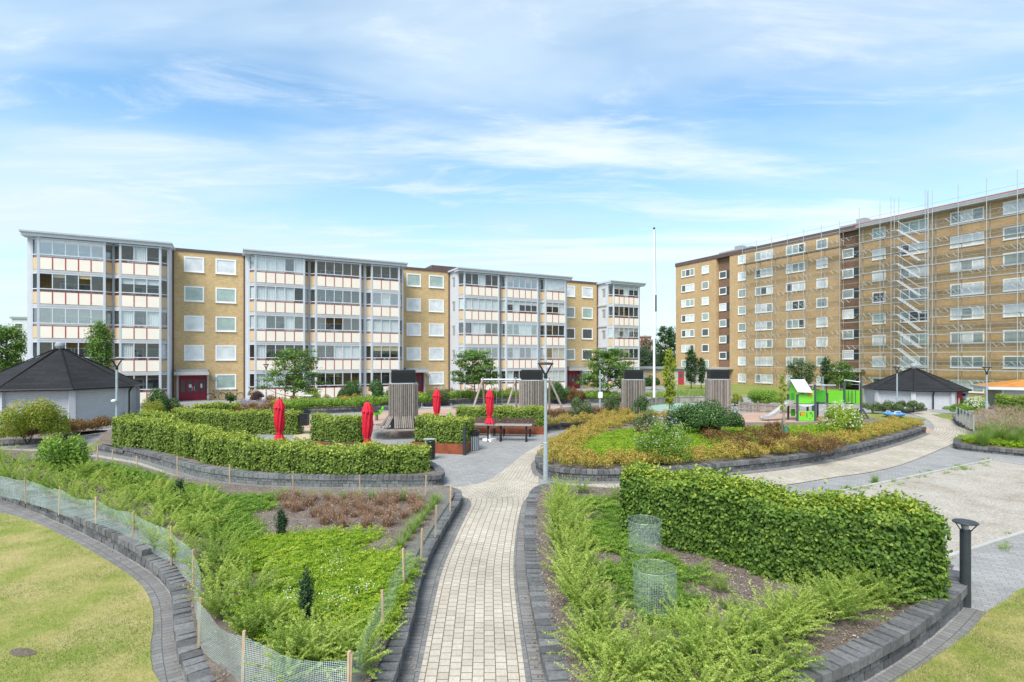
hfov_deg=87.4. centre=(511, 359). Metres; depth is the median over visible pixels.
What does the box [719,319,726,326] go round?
window
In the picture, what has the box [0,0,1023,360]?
sky
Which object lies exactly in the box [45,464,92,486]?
feathery shrub
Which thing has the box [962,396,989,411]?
hydrangea
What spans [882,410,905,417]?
rocker
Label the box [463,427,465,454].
bollard light
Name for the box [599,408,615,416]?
spirea
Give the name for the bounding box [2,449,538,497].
path
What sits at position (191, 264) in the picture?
window
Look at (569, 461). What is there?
spirea
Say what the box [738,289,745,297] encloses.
window
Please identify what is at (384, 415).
play surface
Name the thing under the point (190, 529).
feathery shrub
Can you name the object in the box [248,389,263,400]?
shrub
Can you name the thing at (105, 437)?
planting bed
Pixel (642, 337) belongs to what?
apartment building
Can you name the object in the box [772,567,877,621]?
feathery shrub
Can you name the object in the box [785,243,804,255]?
window
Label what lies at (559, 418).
spirea
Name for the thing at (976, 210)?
window
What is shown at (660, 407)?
ball court
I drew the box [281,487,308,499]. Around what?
heather
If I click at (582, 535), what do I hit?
feathery shrub
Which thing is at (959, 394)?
door
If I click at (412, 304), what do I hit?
window
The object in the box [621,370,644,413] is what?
ventilation tower
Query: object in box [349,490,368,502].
heather
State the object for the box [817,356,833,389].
columnar tree
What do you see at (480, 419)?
bench
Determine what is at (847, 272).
window
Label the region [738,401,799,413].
wooden fence
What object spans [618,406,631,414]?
spirea
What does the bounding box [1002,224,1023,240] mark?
window
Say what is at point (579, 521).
feathery shrub
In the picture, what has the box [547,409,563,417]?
spirea
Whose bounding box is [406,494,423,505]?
heather
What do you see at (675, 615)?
feathery shrub
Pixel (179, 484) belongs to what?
yew shrub
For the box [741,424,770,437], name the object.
spirea
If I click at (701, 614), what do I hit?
feathery shrub
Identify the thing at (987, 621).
lawn
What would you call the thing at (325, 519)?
heather
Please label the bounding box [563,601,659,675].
feathery shrub
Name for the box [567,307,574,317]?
window
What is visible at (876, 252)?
window
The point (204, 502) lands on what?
feathery shrub
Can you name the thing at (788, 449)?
spirea
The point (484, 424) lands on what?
picnic table
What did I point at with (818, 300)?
window
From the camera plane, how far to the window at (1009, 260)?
55.82 m
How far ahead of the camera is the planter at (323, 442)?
23.21 m
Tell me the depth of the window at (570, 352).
72.68 m
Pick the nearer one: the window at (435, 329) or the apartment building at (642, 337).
the window at (435, 329)
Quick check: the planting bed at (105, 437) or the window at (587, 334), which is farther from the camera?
the window at (587, 334)
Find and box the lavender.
[236,397,268,403]
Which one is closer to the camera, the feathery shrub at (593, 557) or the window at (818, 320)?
the feathery shrub at (593, 557)
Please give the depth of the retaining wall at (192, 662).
10.20 m
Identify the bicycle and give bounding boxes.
[206,392,225,399]
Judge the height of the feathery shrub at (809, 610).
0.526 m
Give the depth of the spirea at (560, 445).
20.33 m
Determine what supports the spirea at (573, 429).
on the planting bed at (617, 465)
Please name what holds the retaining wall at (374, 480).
on the paving
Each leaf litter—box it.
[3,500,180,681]
[400,510,459,680]
[519,523,543,680]
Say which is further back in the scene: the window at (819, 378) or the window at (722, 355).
the window at (722, 355)
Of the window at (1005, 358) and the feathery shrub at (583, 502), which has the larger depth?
the window at (1005, 358)
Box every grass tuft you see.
[363,487,379,499]
[388,531,409,549]
[396,514,421,534]
[396,525,415,540]
[399,485,411,500]
[410,510,424,527]
[412,506,432,520]
[417,501,439,515]
[425,498,436,509]
[428,491,442,504]
[866,471,879,482]
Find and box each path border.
[0,500,183,681]
[89,451,389,487]
[396,498,546,681]
[531,433,929,483]
[868,607,986,681]
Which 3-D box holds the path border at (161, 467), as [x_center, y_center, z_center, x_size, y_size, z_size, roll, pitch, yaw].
[-10.673,3.990,18.954,17.353,0.001,2.424,0,0,22]
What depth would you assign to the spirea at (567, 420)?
30.05 m
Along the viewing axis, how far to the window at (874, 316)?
67.37 m
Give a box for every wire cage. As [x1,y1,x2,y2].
[627,515,661,554]
[632,559,676,622]
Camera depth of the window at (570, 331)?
72.68 m
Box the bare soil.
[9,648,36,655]
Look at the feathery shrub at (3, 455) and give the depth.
18.92 m
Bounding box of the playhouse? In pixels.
[759,379,869,420]
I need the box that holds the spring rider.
[373,406,383,419]
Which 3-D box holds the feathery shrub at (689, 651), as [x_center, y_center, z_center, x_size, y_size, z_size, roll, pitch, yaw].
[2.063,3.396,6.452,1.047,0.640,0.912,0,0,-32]
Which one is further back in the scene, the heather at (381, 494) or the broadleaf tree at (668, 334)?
the broadleaf tree at (668, 334)
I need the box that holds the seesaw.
[418,403,455,408]
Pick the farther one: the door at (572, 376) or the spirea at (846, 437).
the door at (572, 376)
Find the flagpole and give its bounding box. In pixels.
[653,227,656,397]
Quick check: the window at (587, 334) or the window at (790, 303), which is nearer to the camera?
the window at (587, 334)
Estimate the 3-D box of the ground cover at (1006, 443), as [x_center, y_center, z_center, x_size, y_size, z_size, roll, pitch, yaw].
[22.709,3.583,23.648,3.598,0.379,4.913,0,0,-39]
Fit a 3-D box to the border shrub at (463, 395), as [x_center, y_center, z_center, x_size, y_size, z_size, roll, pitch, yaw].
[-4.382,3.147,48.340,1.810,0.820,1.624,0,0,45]
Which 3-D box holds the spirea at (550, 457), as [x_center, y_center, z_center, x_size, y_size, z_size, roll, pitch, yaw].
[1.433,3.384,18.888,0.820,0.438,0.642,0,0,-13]
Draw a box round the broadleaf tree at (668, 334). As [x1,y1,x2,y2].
[655,325,675,366]
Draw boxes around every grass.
[645,387,704,397]
[950,417,1008,446]
[963,407,1012,433]
[965,412,1023,439]
[969,408,996,429]
[977,407,1022,434]
[979,404,1008,428]
[990,418,1023,443]
[998,405,1021,426]
[1004,412,1023,435]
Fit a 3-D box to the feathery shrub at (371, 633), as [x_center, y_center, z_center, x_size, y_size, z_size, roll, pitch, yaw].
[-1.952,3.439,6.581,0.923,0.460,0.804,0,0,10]
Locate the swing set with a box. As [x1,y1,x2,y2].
[473,377,562,408]
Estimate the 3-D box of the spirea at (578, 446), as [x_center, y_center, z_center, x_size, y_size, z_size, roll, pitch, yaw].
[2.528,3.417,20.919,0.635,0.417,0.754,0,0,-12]
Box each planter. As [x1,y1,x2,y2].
[309,440,362,447]
[410,440,470,454]
[474,425,543,434]
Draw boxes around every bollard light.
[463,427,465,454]
[952,518,979,607]
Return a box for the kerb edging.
[840,459,1023,558]
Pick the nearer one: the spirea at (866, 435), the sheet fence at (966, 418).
the spirea at (866, 435)
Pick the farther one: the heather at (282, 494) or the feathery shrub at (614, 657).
the heather at (282, 494)
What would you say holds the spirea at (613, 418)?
on the planting bed at (617, 465)
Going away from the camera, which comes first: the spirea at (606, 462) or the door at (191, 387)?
the spirea at (606, 462)
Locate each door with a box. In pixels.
[179,375,206,400]
[416,373,422,392]
[567,371,579,387]
[678,372,683,384]
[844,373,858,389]
[957,392,962,403]
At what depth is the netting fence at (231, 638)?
6.95 m
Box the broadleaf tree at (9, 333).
[0,323,26,370]
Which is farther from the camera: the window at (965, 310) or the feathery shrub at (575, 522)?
the window at (965, 310)
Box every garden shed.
[0,342,144,426]
[862,363,971,409]
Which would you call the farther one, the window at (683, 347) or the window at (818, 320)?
the window at (683, 347)
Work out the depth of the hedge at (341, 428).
23.26 m
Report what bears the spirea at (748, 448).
on the planting bed at (617, 465)
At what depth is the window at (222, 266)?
53.45 m
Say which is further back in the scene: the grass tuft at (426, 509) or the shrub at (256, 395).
the shrub at (256, 395)
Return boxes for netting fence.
[0,476,350,681]
[96,446,449,504]
[350,485,451,681]
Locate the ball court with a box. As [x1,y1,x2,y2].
[649,403,702,411]
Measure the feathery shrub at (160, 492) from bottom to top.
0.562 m
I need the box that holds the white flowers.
[319,550,374,604]
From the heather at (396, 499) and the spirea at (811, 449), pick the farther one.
the spirea at (811, 449)
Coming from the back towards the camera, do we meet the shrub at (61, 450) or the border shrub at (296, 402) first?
the border shrub at (296, 402)
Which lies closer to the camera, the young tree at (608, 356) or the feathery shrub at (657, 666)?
the feathery shrub at (657, 666)
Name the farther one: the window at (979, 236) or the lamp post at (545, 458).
the window at (979, 236)
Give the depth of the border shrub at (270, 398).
40.79 m
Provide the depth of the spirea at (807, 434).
22.05 m
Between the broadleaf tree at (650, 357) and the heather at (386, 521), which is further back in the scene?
the broadleaf tree at (650, 357)
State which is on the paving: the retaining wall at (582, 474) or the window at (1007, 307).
the retaining wall at (582, 474)
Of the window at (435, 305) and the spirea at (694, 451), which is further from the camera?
the window at (435, 305)
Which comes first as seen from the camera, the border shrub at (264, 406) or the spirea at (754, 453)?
the spirea at (754, 453)
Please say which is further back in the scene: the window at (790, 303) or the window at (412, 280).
the window at (790, 303)
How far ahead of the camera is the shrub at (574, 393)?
46.58 m
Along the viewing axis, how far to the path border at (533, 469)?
20.11 m
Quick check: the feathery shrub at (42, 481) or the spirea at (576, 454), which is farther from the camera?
the spirea at (576, 454)
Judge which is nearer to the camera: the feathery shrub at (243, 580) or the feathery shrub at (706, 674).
the feathery shrub at (706, 674)
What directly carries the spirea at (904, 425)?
on the planting bed at (617, 465)
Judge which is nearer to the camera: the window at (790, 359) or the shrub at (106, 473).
the shrub at (106, 473)
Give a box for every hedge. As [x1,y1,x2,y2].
[110,413,431,474]
[136,409,178,423]
[171,405,304,434]
[191,400,241,411]
[309,411,363,442]
[414,412,475,443]
[455,404,547,425]
[616,458,952,606]
[993,393,1023,416]
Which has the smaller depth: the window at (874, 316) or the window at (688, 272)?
the window at (874, 316)
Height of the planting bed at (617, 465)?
0.001 m
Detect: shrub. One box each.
[0,396,70,443]
[0,443,29,461]
[0,452,36,470]
[0,461,27,481]
[0,462,13,478]
[3,449,35,466]
[6,454,56,474]
[16,466,45,485]
[22,465,66,481]
[26,467,75,495]
[26,474,61,490]
[31,453,59,467]
[34,432,92,475]
[34,453,87,470]
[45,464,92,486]
[45,474,87,500]
[57,453,103,474]
[58,468,118,491]
[67,484,99,506]
[80,458,129,479]
[85,467,116,482]
[85,488,120,511]
[91,466,134,485]
[91,469,138,496]
[94,487,142,519]
[101,477,158,505]
[111,497,148,527]
[115,468,150,484]
[124,506,174,535]
[127,480,186,511]
[130,470,172,489]
[137,475,182,497]
[137,515,188,548]
[139,494,203,524]
[141,398,165,412]
[145,480,173,491]
[147,387,180,413]
[153,525,204,559]
[159,500,214,534]
[171,478,218,504]
[174,478,184,496]
[176,481,227,512]
[176,541,230,573]
[177,513,253,551]
[181,550,248,590]
[182,522,262,569]
[182,569,240,616]
[189,500,240,523]
[209,573,273,637]
[211,542,301,595]
[225,393,236,402]
[233,403,254,410]
[233,576,304,628]
[237,404,253,411]
[242,615,328,681]
[246,402,265,408]
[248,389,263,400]
[255,404,272,410]
[260,402,274,409]
[262,394,285,404]
[263,594,369,663]
[263,603,328,667]
[272,400,296,409]
[273,505,288,534]
[274,609,358,681]
[284,399,303,409]
[286,396,309,407]
[293,398,313,407]
[296,563,316,623]
[300,604,408,678]
[304,388,320,397]
[305,397,319,407]
[309,607,375,662]
[311,401,331,406]
[316,398,337,406]
[318,609,394,667]
[322,396,345,405]
[327,399,342,406]
[337,379,362,397]
[338,398,355,405]
[343,397,362,406]
[348,396,369,405]
[359,395,376,404]
[368,380,387,396]
[376,396,387,404]
[426,389,449,400]
[449,390,463,398]
[454,390,469,397]
[459,390,475,398]
[478,390,498,396]
[497,389,513,398]
[500,391,518,397]
[534,513,576,545]
[538,483,570,509]
[538,532,598,574]
[540,477,575,500]
[541,496,584,517]
[542,603,650,667]
[543,499,576,521]
[543,548,599,588]
[544,508,575,532]
[547,381,570,400]
[547,562,624,609]
[548,500,597,527]
[548,514,616,552]
[548,551,607,609]
[549,473,576,494]
[549,524,590,558]
[552,491,601,517]
[552,505,596,540]
[553,585,633,639]
[554,638,665,681]
[555,548,618,586]
[557,487,593,509]
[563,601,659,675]
[567,386,585,400]
[568,395,594,416]
[569,537,612,567]
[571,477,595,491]
[571,584,635,636]
[571,614,683,681]
[585,390,598,398]
[597,391,613,398]
[602,395,620,412]
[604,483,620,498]
[609,392,620,397]
[613,618,692,681]
[626,609,695,664]
[631,394,652,413]
[633,408,660,431]
[634,412,692,464]
[639,652,696,681]
[644,375,659,388]
[647,604,739,671]
[650,626,752,681]
[653,586,729,655]
[663,402,711,434]
[666,603,755,666]
[682,640,770,681]
[688,586,765,655]
[690,614,786,666]
[691,398,744,430]
[701,628,815,681]
[704,571,737,590]
[709,594,773,646]
[713,599,780,653]
[722,579,819,663]
[726,629,805,681]
[731,392,742,405]
[732,581,830,637]
[747,388,786,403]
[750,577,841,650]
[755,627,826,681]
[757,589,836,630]
[764,419,784,429]
[770,587,830,616]
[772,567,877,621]
[781,576,846,613]
[796,567,890,624]
[802,565,881,609]
[811,569,880,604]
[815,568,906,610]
[816,400,866,433]
[824,555,879,594]
[831,555,932,606]
[862,401,880,411]
[875,399,897,411]
[890,400,906,411]
[905,400,925,411]
[942,403,974,412]
[972,408,992,414]
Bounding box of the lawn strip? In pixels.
[677,384,991,408]
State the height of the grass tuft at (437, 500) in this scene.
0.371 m
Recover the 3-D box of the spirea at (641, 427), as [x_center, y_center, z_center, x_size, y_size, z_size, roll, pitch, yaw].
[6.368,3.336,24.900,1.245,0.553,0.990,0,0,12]
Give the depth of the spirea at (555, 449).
19.39 m
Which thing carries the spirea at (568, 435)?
on the planting bed at (617, 465)
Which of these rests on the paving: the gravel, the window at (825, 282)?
the gravel
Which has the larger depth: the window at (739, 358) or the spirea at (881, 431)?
the window at (739, 358)
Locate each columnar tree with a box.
[83,319,117,369]
[683,345,698,388]
[696,358,706,387]
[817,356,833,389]
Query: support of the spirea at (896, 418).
on the planting bed at (617, 465)
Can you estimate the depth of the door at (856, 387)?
70.60 m
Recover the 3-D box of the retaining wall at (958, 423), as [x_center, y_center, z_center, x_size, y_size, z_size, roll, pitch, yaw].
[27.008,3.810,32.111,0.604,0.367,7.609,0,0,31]
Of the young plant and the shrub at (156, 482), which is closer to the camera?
the young plant
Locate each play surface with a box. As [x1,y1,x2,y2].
[301,405,570,428]
[741,412,932,432]
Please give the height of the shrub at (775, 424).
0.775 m
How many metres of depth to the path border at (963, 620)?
7.48 m
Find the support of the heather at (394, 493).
on the planting bed at (217, 669)
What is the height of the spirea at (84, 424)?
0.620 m
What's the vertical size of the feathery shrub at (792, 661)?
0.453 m
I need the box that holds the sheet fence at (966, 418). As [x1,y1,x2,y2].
[956,407,974,430]
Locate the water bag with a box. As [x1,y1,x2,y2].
[781,421,789,431]
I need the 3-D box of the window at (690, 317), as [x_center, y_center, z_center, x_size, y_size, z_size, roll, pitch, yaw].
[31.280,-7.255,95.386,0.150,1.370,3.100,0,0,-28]
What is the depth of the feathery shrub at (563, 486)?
14.48 m
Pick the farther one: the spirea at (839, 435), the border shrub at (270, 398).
the border shrub at (270, 398)
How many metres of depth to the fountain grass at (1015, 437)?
23.43 m
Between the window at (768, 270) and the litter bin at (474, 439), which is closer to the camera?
the litter bin at (474, 439)
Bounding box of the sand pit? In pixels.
[293,428,311,438]
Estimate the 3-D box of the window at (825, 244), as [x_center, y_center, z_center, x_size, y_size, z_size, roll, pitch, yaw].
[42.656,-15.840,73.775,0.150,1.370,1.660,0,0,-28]
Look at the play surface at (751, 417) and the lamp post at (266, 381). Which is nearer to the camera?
the play surface at (751, 417)
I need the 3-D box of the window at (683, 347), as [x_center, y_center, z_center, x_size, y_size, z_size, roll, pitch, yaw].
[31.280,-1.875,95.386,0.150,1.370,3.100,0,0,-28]
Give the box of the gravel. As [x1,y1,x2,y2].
[841,461,1023,552]
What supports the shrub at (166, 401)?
on the paving
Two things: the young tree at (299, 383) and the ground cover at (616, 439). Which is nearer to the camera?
the ground cover at (616, 439)
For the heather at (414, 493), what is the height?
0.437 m
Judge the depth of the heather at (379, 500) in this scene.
13.60 m
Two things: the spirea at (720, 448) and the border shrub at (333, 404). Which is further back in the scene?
the border shrub at (333, 404)
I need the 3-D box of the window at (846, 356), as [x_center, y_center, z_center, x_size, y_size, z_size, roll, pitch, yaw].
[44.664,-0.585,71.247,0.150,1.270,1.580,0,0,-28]
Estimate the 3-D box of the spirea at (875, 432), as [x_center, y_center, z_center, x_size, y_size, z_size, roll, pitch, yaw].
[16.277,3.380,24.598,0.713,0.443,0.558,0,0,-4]
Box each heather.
[271,489,289,500]
[276,498,295,508]
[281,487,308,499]
[283,492,297,502]
[283,496,309,512]
[299,492,321,506]
[305,490,320,501]
[305,500,329,517]
[312,509,336,524]
[315,503,338,516]
[318,499,334,506]
[322,490,334,501]
[324,504,345,520]
[328,493,343,504]
[328,512,356,527]
[335,496,357,508]
[339,503,356,514]
[340,489,357,499]
[345,508,362,517]
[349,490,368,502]
[349,497,368,511]
[350,493,369,507]
[354,499,375,514]
[358,509,380,520]
[358,513,375,527]
[367,492,388,505]
[370,503,387,516]
[374,489,389,500]
[374,509,400,527]
[375,502,399,519]
[378,495,397,507]
[383,487,404,500]
[385,501,399,510]
[387,493,404,502]
[397,508,413,519]
[402,488,421,503]
[404,500,425,513]
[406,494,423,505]
[411,496,428,507]
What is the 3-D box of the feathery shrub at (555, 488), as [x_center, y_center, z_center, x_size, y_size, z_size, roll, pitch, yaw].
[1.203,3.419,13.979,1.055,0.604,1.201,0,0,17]
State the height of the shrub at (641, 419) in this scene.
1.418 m
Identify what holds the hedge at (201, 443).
on the planting bed at (105, 437)
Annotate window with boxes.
[14,323,22,328]
[183,256,203,272]
[183,286,203,301]
[183,345,204,360]
[184,315,204,331]
[215,258,235,274]
[215,287,236,303]
[215,316,235,331]
[215,345,236,360]
[215,374,235,389]
[406,273,420,286]
[406,298,420,311]
[406,323,420,335]
[406,347,420,360]
[428,275,443,288]
[428,372,443,384]
[429,299,443,312]
[429,323,443,336]
[429,348,443,359]
[567,285,574,296]
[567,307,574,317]
[567,328,574,338]
[567,349,574,359]
[582,287,592,297]
[582,307,592,318]
[582,328,592,339]
[582,349,592,359]
[681,268,694,277]
[681,283,693,292]
[681,299,693,307]
[681,314,694,322]
[681,329,693,337]
[681,345,693,352]
[681,360,691,366]
[701,297,708,305]
[701,328,708,336]
[702,265,708,273]
[702,281,708,289]
[702,312,708,320]
[702,344,708,351]
[719,271,726,278]
[719,287,725,294]
[719,303,726,310]
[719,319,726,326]
[719,336,725,342]
[719,352,725,358]
[737,255,745,264]
[737,340,745,348]
[738,272,745,280]
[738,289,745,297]
[738,306,745,314]
[738,323,745,331]
[738,357,745,365]
[738,374,745,382]
[754,303,772,313]
[754,357,772,365]
[755,249,772,260]
[755,267,772,278]
[755,285,772,295]
[755,321,772,330]
[755,339,772,347]
[755,374,772,383]
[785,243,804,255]
[785,338,804,347]
[786,262,804,273]
[786,281,804,291]
[786,300,804,310]
[786,319,804,328]
[786,357,804,365]
[816,238,827,249]
[816,258,827,268]
[816,277,827,288]
[816,297,827,307]
[816,317,827,327]
[816,337,827,346]
[816,357,827,365]
[816,376,825,384]
[842,248,853,258]
[842,268,853,278]
[842,289,853,298]
[842,309,853,318]
[842,329,853,338]
[842,350,853,359]
[872,226,885,239]
[872,248,885,260]
[872,270,885,281]
[872,291,885,302]
[872,313,885,324]
[872,335,885,345]
[872,356,885,366]
[899,218,926,234]
[899,264,926,278]
[900,241,926,256]
[900,287,926,300]
[900,310,926,322]
[900,333,926,344]
[900,356,926,367]
[949,256,984,272]
[949,281,984,296]
[950,206,984,224]
[950,231,984,248]
[950,306,984,319]
[950,331,984,343]
[950,356,983,368]
[950,380,984,393]
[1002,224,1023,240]
[1002,303,1023,317]
[1002,356,1023,368]
[1003,198,1023,214]
[1003,251,1023,265]
[1003,277,1023,291]
[1003,329,1023,342]
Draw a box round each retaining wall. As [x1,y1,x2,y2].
[0,432,79,445]
[0,478,216,681]
[95,444,444,486]
[285,399,606,413]
[371,486,461,681]
[524,483,572,681]
[535,419,926,480]
[547,421,590,429]
[749,569,967,681]
[879,407,927,412]
[952,415,975,430]
[953,435,1023,455]
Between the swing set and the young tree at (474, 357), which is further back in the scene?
the young tree at (474, 357)
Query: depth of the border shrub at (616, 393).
48.98 m
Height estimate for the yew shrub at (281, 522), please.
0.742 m
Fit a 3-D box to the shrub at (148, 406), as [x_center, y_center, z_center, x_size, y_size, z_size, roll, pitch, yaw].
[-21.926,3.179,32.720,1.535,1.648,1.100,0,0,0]
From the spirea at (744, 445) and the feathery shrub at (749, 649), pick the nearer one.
the feathery shrub at (749, 649)
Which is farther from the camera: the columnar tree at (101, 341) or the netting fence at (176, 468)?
the columnar tree at (101, 341)
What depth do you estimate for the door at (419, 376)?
62.82 m
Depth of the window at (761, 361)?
81.80 m
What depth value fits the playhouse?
34.82 m
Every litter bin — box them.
[299,413,309,433]
[423,438,434,458]
[467,430,479,450]
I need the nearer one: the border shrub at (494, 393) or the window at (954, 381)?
the border shrub at (494, 393)
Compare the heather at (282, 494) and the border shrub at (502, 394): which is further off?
the border shrub at (502, 394)
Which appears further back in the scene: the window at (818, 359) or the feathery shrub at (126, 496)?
the window at (818, 359)
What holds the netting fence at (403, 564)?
on the retaining wall at (389, 664)
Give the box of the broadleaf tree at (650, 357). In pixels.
[644,351,661,366]
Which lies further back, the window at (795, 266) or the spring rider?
the window at (795, 266)
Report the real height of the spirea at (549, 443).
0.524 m
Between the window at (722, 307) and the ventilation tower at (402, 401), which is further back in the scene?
the window at (722, 307)
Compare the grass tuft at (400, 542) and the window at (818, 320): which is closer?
the grass tuft at (400, 542)
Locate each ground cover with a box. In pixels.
[25,458,285,543]
[215,523,424,653]
[564,491,729,632]
[569,421,891,462]
[651,553,794,611]
[951,432,1023,448]
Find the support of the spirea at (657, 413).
on the planting bed at (617, 465)
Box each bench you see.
[327,442,415,446]
[470,417,498,436]
[499,417,534,436]
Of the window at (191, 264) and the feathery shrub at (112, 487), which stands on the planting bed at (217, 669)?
the feathery shrub at (112, 487)
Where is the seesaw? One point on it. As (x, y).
(432, 407)
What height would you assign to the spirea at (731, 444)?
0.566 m
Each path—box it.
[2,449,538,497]
[418,497,526,681]
[465,438,555,486]
[533,410,965,487]
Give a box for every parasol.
[273,397,285,439]
[361,400,373,443]
[432,388,440,415]
[483,388,496,441]
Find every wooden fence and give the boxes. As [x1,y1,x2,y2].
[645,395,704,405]
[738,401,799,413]
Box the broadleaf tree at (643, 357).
[640,347,650,366]
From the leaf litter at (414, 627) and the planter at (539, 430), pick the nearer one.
the leaf litter at (414, 627)
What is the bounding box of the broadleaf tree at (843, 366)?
[823,359,857,389]
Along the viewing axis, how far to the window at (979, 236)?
59.21 m
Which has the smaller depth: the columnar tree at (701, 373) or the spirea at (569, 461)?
the spirea at (569, 461)
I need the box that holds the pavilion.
[970,379,1023,408]
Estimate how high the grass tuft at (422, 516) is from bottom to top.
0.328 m
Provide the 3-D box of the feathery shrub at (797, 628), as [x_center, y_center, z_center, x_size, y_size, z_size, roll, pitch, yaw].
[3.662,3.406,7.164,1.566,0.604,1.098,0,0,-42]
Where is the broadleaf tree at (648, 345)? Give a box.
[640,335,658,364]
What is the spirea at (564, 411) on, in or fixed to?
on the planting bed at (569, 408)
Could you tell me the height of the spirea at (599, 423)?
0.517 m
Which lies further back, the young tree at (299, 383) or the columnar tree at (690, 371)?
the columnar tree at (690, 371)
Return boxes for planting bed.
[0,427,111,440]
[0,449,453,681]
[99,428,435,475]
[241,391,620,409]
[534,485,953,681]
[547,404,620,422]
[548,418,918,469]
[961,415,1023,449]
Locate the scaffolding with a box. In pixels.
[742,170,1023,390]
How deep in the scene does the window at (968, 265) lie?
59.15 m
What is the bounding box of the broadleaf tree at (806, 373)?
[783,359,818,388]
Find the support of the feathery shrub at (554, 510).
on the planting bed at (575, 661)
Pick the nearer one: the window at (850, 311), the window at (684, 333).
the window at (850, 311)
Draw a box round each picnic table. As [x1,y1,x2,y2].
[475,423,494,441]
[494,423,531,441]
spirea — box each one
[10,429,39,437]
[46,418,79,432]
[57,421,85,435]
[70,418,100,429]
[72,420,94,432]
[83,420,102,429]
[90,417,111,426]
[91,415,110,427]
[537,446,560,456]
[540,439,559,448]
[541,449,564,462]
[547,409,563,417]
[547,415,558,423]
[547,435,561,446]
[551,433,568,439]
[553,415,566,422]
[553,441,567,449]
[554,408,571,416]
[556,446,571,457]
[556,453,575,465]
[560,435,579,442]
[561,414,578,422]
[561,437,574,444]
[561,448,581,463]
[562,445,587,457]
[563,430,583,440]
[564,425,578,432]
[569,437,588,446]
[569,447,593,461]
[570,414,587,422]
[570,443,584,450]
[577,450,596,467]
[578,411,595,421]
[578,430,593,441]
[581,448,602,462]
[589,406,603,414]
[589,413,605,419]
[589,425,603,434]
[592,420,606,426]
[594,456,613,467]
[598,420,616,428]
[598,447,623,463]
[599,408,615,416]
[600,426,610,432]
[607,415,621,424]
[610,452,635,465]
[614,417,629,423]
[614,420,623,427]
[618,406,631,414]
[619,448,638,459]
[620,413,636,421]
[625,451,650,464]
[636,425,660,434]
[646,447,674,463]
[648,410,659,418]
[661,450,687,464]
[681,451,703,461]
[686,443,708,450]
[690,447,704,455]
[696,447,714,461]
[698,426,717,434]
[701,429,730,438]
[703,443,724,456]
[706,434,745,443]
[711,448,733,459]
[712,439,729,447]
[722,429,747,436]
[722,439,741,452]
[728,439,759,451]
[728,446,749,458]
[729,433,768,440]
[735,440,759,456]
[740,448,758,456]
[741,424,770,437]
[750,445,768,456]
[755,435,783,449]
[757,426,792,440]
[762,437,775,449]
[767,439,788,452]
[775,439,807,448]
[776,430,805,437]
[782,443,797,452]
[789,435,809,449]
[796,444,818,451]
[798,431,812,440]
[800,435,835,455]
[810,435,838,448]
[822,435,847,449]
[824,429,847,436]
[833,431,850,442]
[841,434,859,443]
[846,432,862,439]
[853,429,871,438]
[859,428,876,435]
[866,428,880,436]
[867,423,891,434]
[874,424,889,433]
[886,414,900,420]
[886,421,901,431]
[890,421,905,430]
[896,419,911,426]
[911,418,924,425]
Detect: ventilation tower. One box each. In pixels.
[373,370,417,437]
[519,370,543,407]
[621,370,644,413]
[705,369,730,415]
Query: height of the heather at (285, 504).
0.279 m
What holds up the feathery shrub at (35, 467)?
on the planting bed at (217, 669)
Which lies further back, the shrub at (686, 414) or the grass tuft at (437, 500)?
the shrub at (686, 414)
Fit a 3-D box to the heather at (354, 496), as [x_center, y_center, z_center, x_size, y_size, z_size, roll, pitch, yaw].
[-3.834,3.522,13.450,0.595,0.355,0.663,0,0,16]
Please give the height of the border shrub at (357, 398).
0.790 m
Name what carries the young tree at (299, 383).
on the planting bed at (317, 407)
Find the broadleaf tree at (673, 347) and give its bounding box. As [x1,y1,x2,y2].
[666,330,675,364]
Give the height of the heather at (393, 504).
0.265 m
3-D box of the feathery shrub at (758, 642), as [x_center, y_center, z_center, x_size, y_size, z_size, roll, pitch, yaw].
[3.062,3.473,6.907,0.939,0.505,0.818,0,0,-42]
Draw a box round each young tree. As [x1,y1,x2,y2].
[249,346,331,396]
[449,349,504,400]
[573,348,637,398]
[660,348,677,409]
[778,373,786,420]
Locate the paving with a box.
[0,386,1023,681]
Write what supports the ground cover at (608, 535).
on the planting bed at (575, 661)
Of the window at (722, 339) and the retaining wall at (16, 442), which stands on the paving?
the retaining wall at (16, 442)
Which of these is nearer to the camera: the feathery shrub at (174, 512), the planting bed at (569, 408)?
the feathery shrub at (174, 512)
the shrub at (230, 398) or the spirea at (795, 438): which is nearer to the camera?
the spirea at (795, 438)
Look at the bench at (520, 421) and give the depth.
27.96 m
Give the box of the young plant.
[649,582,669,613]
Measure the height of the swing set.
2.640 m
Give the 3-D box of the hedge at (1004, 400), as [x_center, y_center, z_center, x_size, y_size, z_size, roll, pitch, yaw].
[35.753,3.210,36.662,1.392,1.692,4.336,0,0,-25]
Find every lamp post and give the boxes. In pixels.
[110,358,123,446]
[263,364,268,398]
[538,362,553,479]
[596,362,603,407]
[893,366,900,401]
[981,366,991,412]
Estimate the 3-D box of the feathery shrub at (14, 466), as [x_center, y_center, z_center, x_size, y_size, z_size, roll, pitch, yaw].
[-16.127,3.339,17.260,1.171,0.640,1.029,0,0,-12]
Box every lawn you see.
[0,512,159,681]
[87,440,122,451]
[859,412,925,420]
[896,587,1023,681]
[932,414,972,418]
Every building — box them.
[10,317,26,362]
[19,229,646,403]
[640,336,651,346]
[640,367,711,384]
[675,188,1023,395]

